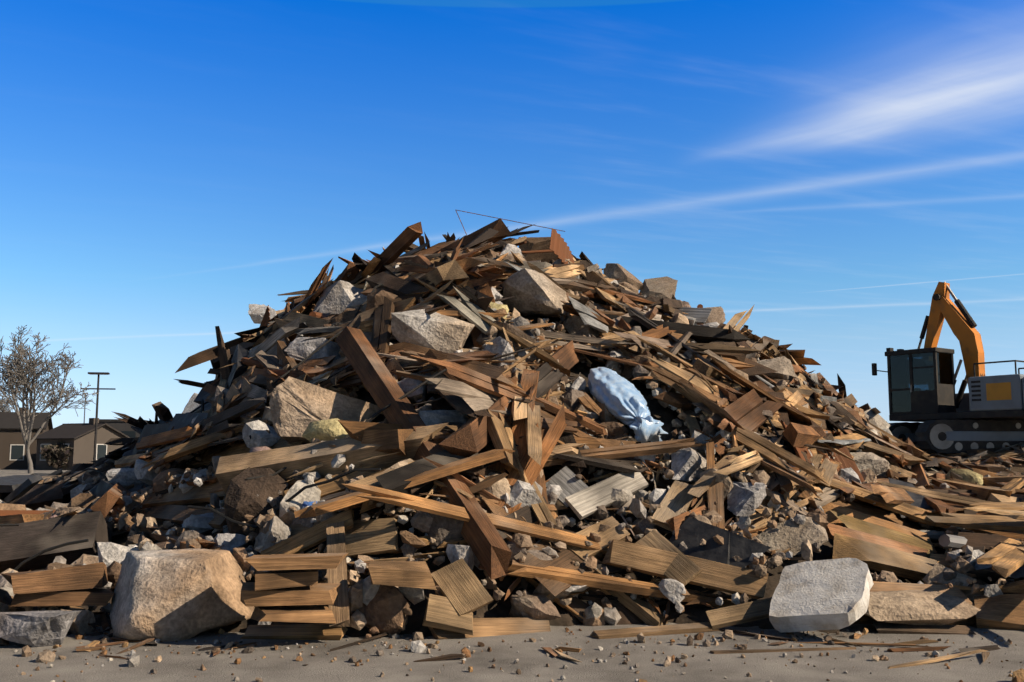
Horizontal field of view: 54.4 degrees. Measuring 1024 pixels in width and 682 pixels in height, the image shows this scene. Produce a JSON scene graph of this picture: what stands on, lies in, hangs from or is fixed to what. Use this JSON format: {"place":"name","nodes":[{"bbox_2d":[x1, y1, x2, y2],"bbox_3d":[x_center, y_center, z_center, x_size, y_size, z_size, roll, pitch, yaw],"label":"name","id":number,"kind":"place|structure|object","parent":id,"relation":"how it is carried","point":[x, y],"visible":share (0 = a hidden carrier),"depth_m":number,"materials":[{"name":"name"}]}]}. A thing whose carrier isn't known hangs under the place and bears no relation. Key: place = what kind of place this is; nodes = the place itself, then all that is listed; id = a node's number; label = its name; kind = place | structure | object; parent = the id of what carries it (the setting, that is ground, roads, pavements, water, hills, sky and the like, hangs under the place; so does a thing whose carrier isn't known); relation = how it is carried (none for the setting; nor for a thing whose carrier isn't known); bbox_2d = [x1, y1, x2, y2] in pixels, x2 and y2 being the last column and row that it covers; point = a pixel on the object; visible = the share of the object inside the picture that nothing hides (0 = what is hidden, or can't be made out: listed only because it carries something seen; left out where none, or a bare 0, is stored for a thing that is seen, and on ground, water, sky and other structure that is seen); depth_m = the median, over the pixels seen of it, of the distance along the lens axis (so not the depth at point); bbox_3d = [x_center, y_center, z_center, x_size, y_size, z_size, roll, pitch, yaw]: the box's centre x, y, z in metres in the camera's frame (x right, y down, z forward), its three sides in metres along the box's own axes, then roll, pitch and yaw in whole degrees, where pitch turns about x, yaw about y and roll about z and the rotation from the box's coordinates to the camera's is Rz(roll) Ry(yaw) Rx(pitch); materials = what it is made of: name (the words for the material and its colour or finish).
{"place":"outdoors","nodes":[
{"label":"outdoors","id":0,"kind":"place"},
{"bbox_2d":[0,407,52,468],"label":"house","id":1,"kind":"structure","parent":0,"point":[12,451],"depth_m":91.96,"materials":[{"name":"brown paint"}]},
{"bbox_2d":[99,419,154,437],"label":"house roof","id":2,"kind":"structure","parent":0,"point":[123,427],"depth_m":100.75,"materials":[{"name":"brown"}]},
{"bbox_2d":[0,469,1023,681],"bbox_3d":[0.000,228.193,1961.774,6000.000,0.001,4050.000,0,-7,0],"label":"ground","id":3,"kind":"structure","parent":0,"point":[185,664],"depth_m":5.89,"materials":[{"name":"grey concrete"},{"name":"sand"}]},
{"bbox_2d":[0,393,19,411],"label":"bare tree","id":4,"kind":"object","parent":3,"relation":"on","point":[3,408],"visible":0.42,"depth_m":101.00,"materials":[{"name":"brown plant"}]},
{"bbox_2d":[0,325,98,473],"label":"bare tree","id":5,"kind":"object","parent":3,"relation":"on","point":[18,365],"visible":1,"depth_m":69.24,"materials":[{"name":"brown plant"}]},
{"bbox_2d":[39,439,72,468],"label":"dry shrub leaves","id":6,"kind":"object","parent":3,"relation":"on","point":[56,454],"visible":0.96,"depth_m":85.63,"materials":[{"name":"brown plant"}]},
{"bbox_2d":[31,418,129,469],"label":"house","id":7,"kind":"structure","parent":3,"relation":"on","point":[78,438],"depth_m":87.52,"materials":[{"name":"brown paint"}]},
{"bbox_2d":[81,372,115,462],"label":"utility pole","id":8,"kind":"object","parent":3,"relation":"on","point":[97,401],"visible":0.77,"depth_m":74.91,"materials":[{"name":"wood"}]},
{"bbox_2d":[110,548,254,641],"bbox_3d":[-2.236,1.745,6.834,0.935,0.589,0.703,3,-7,-25],"label":"boulder","id":9,"kind":"object","parent":3,"relation":"on","point":[168,595],"visible":0.94,"depth_m":6.60,"materials":[{"name":"stone"}]},
{"bbox_2d":[25,301,939,636],"bbox_3d":[5.930,2.257,25.640,55.860,4.318,40.460,0,-7,0],"label":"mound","id":10,"kind":"object","parent":3,"relation":"on","point":[501,607],"visible":0.03,"depth_m":7.55,"materials":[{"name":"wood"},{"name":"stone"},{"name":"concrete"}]},
{"bbox_2d":[0,228,1023,570],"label":"scrap debris","id":11,"kind":"object","parent":10,"relation":"on","point":[562,252],"visible":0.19,"depth_m":10.06,"materials":[{"name":"wood"},{"name":"stone"},{"name":"concrete"}]},
{"bbox_2d":[48,302,982,518],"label":"rocks","id":12,"kind":"object","parent":10,"relation":"on","point":[327,430],"visible":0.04,"depth_m":8.62,"materials":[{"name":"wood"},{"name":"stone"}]},
{"bbox_2d":[872,282,1023,453],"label":"excavator","id":13,"kind":"object","parent":10,"relation":"on","point":[986,412],"visible":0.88,"depth_m":28.61,"materials":[{"name":"orange metal"}]},
{"bbox_2d":[0,237,980,646],"bbox_3d":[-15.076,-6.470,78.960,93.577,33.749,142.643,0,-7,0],"label":"concrete blocks","id":14,"kind":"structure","parent":3,"relation":"on","point":[296,405],"depth_m":8.98,"materials":[{"name":"grey concrete"}]},
{"bbox_2d":[0,210,1023,681],"bbox_3d":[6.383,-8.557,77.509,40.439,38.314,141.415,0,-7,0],"label":"debris planks","id":15,"kind":"object","parent":3,"relation":"on","point":[532,434],"visible":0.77,"depth_m":8.51,"materials":[{"name":"brown wood"}]},
{"bbox_2d":[588,367,667,442],"bbox_3d":[1.046,0.601,9.332,0.542,0.775,1.003,3,-7,-28],"label":"blue sack","id":16,"kind":"object","parent":15,"relation":"on","point":[622,399],"visible":0.95,"depth_m":9.13,"materials":[{"name":"plastic"}]},
{"bbox_2d":[0,243,1023,681],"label":"rubble","id":17,"kind":"object","parent":3,"relation":"on","point":[376,609],"visible":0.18,"depth_m":7.81,"materials":[{"name":"concrete"}]},
{"bbox_2d":[0,278,1023,581],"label":"debris pile","id":18,"kind":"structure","parent":3,"relation":"on","point":[692,534],"depth_m":10.86,"materials":[{"name":"brown wood"}]},
{"bbox_2d":[769,558,873,632],"bbox_3d":[2.107,1.730,6.793,0.650,0.463,0.633,-4,-8,33],"label":"concrete slab","id":19,"kind":"object","parent":3,"relation":"on","point":[831,594],"visible":1,"depth_m":6.68,"materials":[{"name":"grey concrete"}]},
{"bbox_2d":[0,0,1023,427],"label":"sky","id":20,"kind":"structure","parent":0,"point":[169,169],"materials":[{"name":"blue"}]}
]}

